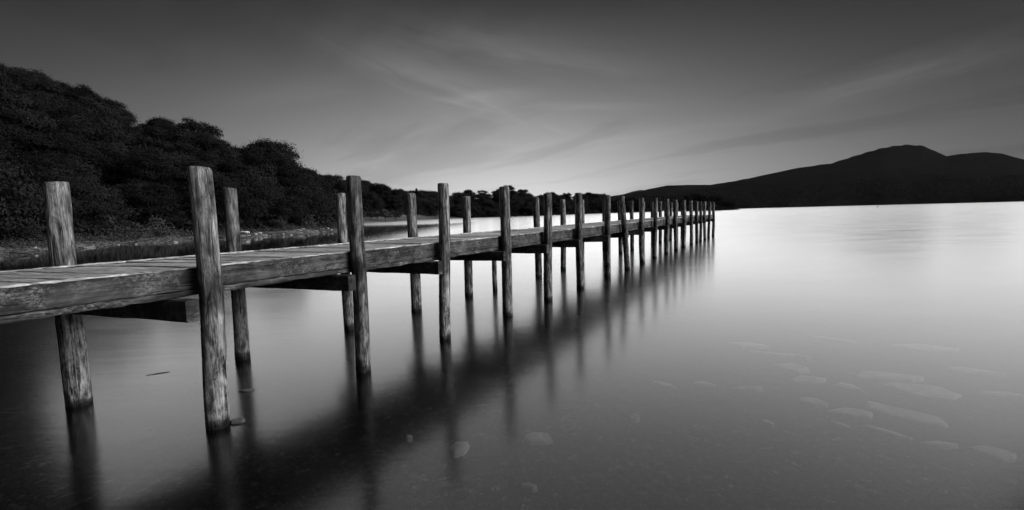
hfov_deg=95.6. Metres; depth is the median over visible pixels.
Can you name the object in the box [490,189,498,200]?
broadleaf tree
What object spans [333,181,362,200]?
broadleaf tree
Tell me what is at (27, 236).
shrub
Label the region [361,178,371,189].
broadleaf tree
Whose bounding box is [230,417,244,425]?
stone
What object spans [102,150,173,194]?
broadleaf tree
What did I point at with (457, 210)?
broadleaf tree
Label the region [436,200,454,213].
broadleaf tree
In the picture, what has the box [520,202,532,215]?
broadleaf tree
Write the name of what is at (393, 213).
broadleaf tree
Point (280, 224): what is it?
shrub
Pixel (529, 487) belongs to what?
sunken slab
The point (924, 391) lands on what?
sunken slab
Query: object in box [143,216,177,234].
shrub
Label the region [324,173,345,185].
broadleaf tree
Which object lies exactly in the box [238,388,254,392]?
stone
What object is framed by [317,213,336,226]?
shrub
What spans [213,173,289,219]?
broadleaf tree
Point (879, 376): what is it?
sunken slab
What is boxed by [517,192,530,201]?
broadleaf tree
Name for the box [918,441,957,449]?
sunken slab
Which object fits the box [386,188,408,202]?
broadleaf tree
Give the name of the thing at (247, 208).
broadleaf tree
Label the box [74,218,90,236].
shrub
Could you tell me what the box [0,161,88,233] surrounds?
broadleaf tree
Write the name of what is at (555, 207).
broadleaf tree
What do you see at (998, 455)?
sunken slab
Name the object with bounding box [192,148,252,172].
broadleaf tree
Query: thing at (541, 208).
broadleaf tree
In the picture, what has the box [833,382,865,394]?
sunken slab
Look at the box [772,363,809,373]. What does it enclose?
sunken slab
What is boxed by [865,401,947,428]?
sunken slab
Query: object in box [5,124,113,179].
broadleaf tree
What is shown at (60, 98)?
broadleaf tree
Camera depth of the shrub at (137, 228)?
45.28 m
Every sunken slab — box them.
[405,434,412,442]
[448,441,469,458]
[520,482,536,491]
[524,432,552,445]
[629,413,639,422]
[651,380,676,389]
[693,381,715,387]
[726,342,768,348]
[731,386,762,392]
[747,350,811,360]
[761,420,773,427]
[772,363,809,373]
[790,375,825,383]
[800,396,827,407]
[801,335,869,345]
[824,407,872,420]
[828,420,853,431]
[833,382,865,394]
[854,370,923,383]
[858,425,912,439]
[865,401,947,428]
[876,382,961,400]
[890,344,958,351]
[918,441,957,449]
[946,367,1005,376]
[965,445,1016,462]
[979,391,1023,399]
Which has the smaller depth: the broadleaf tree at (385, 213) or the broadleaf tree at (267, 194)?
the broadleaf tree at (267, 194)
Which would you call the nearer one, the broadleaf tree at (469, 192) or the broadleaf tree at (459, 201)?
the broadleaf tree at (459, 201)
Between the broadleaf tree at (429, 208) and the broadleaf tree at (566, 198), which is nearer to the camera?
the broadleaf tree at (429, 208)
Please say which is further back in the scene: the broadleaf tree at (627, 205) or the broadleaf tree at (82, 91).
the broadleaf tree at (627, 205)
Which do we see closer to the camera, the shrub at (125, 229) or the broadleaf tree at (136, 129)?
the shrub at (125, 229)
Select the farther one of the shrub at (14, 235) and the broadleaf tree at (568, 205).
the broadleaf tree at (568, 205)
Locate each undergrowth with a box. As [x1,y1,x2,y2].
[0,169,346,242]
[331,189,663,217]
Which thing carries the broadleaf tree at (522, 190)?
on the terrain at (698, 320)
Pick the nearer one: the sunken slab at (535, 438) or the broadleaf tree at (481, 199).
the sunken slab at (535, 438)
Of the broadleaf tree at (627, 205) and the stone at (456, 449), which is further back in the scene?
the broadleaf tree at (627, 205)
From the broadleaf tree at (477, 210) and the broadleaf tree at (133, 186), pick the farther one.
the broadleaf tree at (477, 210)
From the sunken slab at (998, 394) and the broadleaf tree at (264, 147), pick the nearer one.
the sunken slab at (998, 394)
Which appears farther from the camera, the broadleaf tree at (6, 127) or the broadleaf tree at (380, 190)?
the broadleaf tree at (380, 190)
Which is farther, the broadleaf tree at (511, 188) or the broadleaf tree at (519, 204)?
the broadleaf tree at (511, 188)
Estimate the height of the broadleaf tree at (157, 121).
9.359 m
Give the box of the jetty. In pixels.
[0,166,714,475]
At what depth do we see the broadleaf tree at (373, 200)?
198.70 m
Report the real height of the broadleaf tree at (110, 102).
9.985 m
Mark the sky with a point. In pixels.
(609, 97)
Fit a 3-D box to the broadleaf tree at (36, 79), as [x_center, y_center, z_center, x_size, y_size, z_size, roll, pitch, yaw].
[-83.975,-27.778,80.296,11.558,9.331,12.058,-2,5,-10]
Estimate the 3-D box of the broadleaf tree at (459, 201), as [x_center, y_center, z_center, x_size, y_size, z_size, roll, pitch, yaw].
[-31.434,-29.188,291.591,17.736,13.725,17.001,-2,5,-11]
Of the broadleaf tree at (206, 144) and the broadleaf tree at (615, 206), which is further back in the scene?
the broadleaf tree at (615, 206)
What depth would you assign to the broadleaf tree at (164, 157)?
62.87 m
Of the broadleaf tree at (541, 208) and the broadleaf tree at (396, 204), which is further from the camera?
the broadleaf tree at (541, 208)
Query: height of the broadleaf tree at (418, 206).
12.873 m
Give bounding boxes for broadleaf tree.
[0,63,26,93]
[0,85,65,150]
[0,88,28,141]
[0,147,39,171]
[0,148,29,171]
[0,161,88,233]
[0,162,44,238]
[2,65,66,97]
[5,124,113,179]
[20,87,72,106]
[24,108,50,130]
[28,110,140,156]
[33,160,103,196]
[40,102,117,128]
[52,80,73,92]
[57,95,123,129]
[58,178,121,235]
[60,83,109,108]
[77,181,149,231]
[88,137,133,179]
[95,106,129,127]
[97,96,141,125]
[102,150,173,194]
[107,181,171,214]
[117,116,142,130]
[119,130,151,146]
[121,133,193,173]
[121,181,190,229]
[123,146,184,182]
[128,125,155,134]
[138,122,202,170]
[139,115,188,131]
[166,167,222,215]
[174,117,223,140]
[176,159,230,178]
[185,132,215,151]
[189,136,239,162]
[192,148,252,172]
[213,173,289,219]
[214,188,267,228]
[217,160,248,178]
[229,136,307,173]
[230,164,280,207]
[243,150,308,186]
[253,160,303,194]
[261,195,309,225]
[295,167,333,193]
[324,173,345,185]
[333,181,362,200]
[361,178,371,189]
[362,192,386,210]
[369,183,391,197]
[378,209,391,221]
[384,195,405,214]
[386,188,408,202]
[390,209,401,220]
[404,198,421,214]
[408,190,430,201]
[416,197,424,209]
[418,189,436,201]
[421,201,436,214]
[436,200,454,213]
[450,191,471,198]
[450,204,462,217]
[454,198,472,206]
[463,189,476,198]
[471,206,485,217]
[472,192,494,204]
[474,190,491,196]
[480,201,499,216]
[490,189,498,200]
[498,201,517,215]
[504,184,515,195]
[511,200,525,214]
[516,189,531,194]
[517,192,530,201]
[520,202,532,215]
[539,204,543,214]
[552,200,559,213]
[559,194,571,201]
[565,202,572,210]
[568,201,574,213]
[590,193,602,199]
[612,203,617,211]
[625,201,633,208]
[646,200,651,207]
[680,194,694,204]
[696,195,710,203]
[708,195,717,203]
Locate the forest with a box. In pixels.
[629,174,1023,206]
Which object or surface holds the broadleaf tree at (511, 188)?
on the terrain at (698, 320)
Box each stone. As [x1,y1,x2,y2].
[12,251,29,252]
[146,372,170,375]
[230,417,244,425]
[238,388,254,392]
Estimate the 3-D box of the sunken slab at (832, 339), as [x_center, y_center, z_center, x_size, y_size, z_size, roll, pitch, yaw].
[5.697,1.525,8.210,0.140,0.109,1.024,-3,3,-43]
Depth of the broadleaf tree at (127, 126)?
91.52 m
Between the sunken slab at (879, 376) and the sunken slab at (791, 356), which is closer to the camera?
the sunken slab at (879, 376)
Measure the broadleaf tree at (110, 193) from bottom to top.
7.068 m
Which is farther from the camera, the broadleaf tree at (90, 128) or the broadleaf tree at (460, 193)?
the broadleaf tree at (460, 193)
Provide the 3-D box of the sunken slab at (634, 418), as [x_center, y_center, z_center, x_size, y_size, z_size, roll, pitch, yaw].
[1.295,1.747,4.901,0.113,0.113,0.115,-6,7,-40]
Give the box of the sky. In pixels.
[0,0,1023,199]
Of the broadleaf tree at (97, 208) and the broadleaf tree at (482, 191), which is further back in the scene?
the broadleaf tree at (482, 191)
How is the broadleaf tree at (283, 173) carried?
on the terrain at (698, 320)
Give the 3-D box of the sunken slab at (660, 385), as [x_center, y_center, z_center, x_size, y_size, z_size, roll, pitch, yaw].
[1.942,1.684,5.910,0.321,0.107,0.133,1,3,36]
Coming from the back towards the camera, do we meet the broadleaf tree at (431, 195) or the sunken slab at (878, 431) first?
the broadleaf tree at (431, 195)
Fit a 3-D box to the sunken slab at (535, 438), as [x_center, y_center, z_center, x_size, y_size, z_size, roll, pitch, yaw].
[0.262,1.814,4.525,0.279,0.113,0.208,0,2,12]
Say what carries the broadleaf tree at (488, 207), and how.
on the terrain at (698, 320)
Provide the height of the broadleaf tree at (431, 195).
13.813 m
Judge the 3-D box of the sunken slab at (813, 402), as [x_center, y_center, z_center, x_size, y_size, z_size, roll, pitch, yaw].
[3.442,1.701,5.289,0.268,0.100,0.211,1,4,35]
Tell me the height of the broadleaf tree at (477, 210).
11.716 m
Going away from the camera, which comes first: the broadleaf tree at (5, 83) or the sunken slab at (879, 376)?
the sunken slab at (879, 376)
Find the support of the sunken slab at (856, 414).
on the terrain at (698, 320)
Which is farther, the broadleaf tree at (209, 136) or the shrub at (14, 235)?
the broadleaf tree at (209, 136)
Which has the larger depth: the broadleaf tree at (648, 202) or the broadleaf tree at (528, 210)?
the broadleaf tree at (648, 202)
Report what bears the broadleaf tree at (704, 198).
on the terrain at (698, 320)
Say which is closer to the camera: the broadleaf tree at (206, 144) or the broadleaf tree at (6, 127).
the broadleaf tree at (6, 127)
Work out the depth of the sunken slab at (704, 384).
5.90 m
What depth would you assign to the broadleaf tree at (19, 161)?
43.53 m
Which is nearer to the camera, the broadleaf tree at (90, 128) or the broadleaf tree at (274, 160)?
the broadleaf tree at (90, 128)
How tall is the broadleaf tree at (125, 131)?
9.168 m
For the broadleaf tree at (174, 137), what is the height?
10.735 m
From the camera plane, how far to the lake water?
22.34 m
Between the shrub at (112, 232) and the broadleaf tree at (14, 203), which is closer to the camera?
the broadleaf tree at (14, 203)
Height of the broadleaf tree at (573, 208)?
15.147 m
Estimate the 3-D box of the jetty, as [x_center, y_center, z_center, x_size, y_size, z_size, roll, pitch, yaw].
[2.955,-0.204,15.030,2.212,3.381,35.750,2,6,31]
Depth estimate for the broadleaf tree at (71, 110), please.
70.38 m
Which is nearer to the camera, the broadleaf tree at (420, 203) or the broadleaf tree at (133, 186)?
the broadleaf tree at (133, 186)
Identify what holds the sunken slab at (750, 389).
on the terrain at (698, 320)
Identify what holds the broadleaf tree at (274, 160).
on the terrain at (698, 320)
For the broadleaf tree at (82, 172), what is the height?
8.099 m
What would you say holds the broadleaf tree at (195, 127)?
on the terrain at (698, 320)
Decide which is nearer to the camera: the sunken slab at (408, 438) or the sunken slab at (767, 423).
the sunken slab at (408, 438)
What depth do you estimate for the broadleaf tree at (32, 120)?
55.11 m
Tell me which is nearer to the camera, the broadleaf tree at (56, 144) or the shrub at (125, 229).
the shrub at (125, 229)
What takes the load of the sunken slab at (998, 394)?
on the terrain at (698, 320)
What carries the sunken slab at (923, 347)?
on the terrain at (698, 320)
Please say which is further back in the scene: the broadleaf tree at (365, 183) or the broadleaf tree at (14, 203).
the broadleaf tree at (365, 183)
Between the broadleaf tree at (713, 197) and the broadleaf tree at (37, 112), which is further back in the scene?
the broadleaf tree at (713, 197)
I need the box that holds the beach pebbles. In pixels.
[3,229,336,257]
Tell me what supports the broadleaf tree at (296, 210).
on the terrain at (698, 320)
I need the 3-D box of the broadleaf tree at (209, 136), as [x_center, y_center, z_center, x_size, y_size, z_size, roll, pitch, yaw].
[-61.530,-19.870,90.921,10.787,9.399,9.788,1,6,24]
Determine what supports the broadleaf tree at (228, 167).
on the terrain at (698, 320)
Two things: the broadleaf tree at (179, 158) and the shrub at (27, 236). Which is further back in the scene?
the broadleaf tree at (179, 158)
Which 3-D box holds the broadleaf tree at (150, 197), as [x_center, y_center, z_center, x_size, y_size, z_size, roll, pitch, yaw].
[-37.679,-4.177,48.792,6.856,7.272,6.704,-3,5,-14]
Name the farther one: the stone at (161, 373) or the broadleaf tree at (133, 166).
the broadleaf tree at (133, 166)
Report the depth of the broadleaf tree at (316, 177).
95.60 m
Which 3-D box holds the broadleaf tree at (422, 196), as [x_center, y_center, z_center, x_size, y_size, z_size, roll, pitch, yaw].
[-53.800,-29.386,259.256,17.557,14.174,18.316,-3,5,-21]
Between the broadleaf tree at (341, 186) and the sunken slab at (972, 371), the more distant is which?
the broadleaf tree at (341, 186)
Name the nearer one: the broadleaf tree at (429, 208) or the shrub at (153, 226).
the shrub at (153, 226)
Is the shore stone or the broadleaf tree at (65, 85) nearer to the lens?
the shore stone
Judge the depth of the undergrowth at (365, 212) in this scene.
271.38 m
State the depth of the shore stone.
28.96 m
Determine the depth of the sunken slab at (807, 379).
6.05 m
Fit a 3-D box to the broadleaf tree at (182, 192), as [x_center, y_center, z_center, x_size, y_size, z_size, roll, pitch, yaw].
[-40.062,-7.078,58.990,9.819,8.556,8.910,0,5,13]
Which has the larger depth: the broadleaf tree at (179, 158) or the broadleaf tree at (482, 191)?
the broadleaf tree at (482, 191)
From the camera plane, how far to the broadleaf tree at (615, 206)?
438.17 m
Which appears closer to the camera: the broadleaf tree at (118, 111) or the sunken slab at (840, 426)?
the sunken slab at (840, 426)
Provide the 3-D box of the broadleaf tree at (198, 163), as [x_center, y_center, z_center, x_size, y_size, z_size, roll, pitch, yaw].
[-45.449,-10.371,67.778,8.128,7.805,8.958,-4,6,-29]
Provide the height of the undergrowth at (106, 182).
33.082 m
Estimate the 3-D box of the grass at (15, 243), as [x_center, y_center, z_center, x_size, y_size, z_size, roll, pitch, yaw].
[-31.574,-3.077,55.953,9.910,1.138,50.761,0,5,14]
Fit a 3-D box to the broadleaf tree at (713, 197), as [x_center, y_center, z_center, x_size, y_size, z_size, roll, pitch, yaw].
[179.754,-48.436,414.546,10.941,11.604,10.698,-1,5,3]
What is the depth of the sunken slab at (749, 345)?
7.80 m
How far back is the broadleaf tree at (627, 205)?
466.54 m
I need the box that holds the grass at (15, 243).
[0,222,336,248]
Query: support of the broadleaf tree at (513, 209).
on the terrain at (698, 320)
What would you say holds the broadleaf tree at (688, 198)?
on the terrain at (698, 320)
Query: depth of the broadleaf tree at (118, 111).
85.34 m
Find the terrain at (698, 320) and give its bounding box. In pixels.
[0,144,1023,509]
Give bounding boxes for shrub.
[1,220,40,242]
[3,229,41,241]
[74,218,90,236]
[92,214,130,236]
[115,225,137,233]
[127,222,145,233]
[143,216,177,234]
[269,215,288,226]
[293,214,316,225]
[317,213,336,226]
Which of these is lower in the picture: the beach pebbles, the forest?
the beach pebbles
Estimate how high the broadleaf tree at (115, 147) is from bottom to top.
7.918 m
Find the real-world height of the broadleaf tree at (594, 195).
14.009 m
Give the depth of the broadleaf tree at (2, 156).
37.63 m
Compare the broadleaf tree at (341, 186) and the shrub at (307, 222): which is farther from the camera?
the broadleaf tree at (341, 186)
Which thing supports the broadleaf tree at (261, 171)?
on the terrain at (698, 320)
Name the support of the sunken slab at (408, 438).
on the terrain at (698, 320)

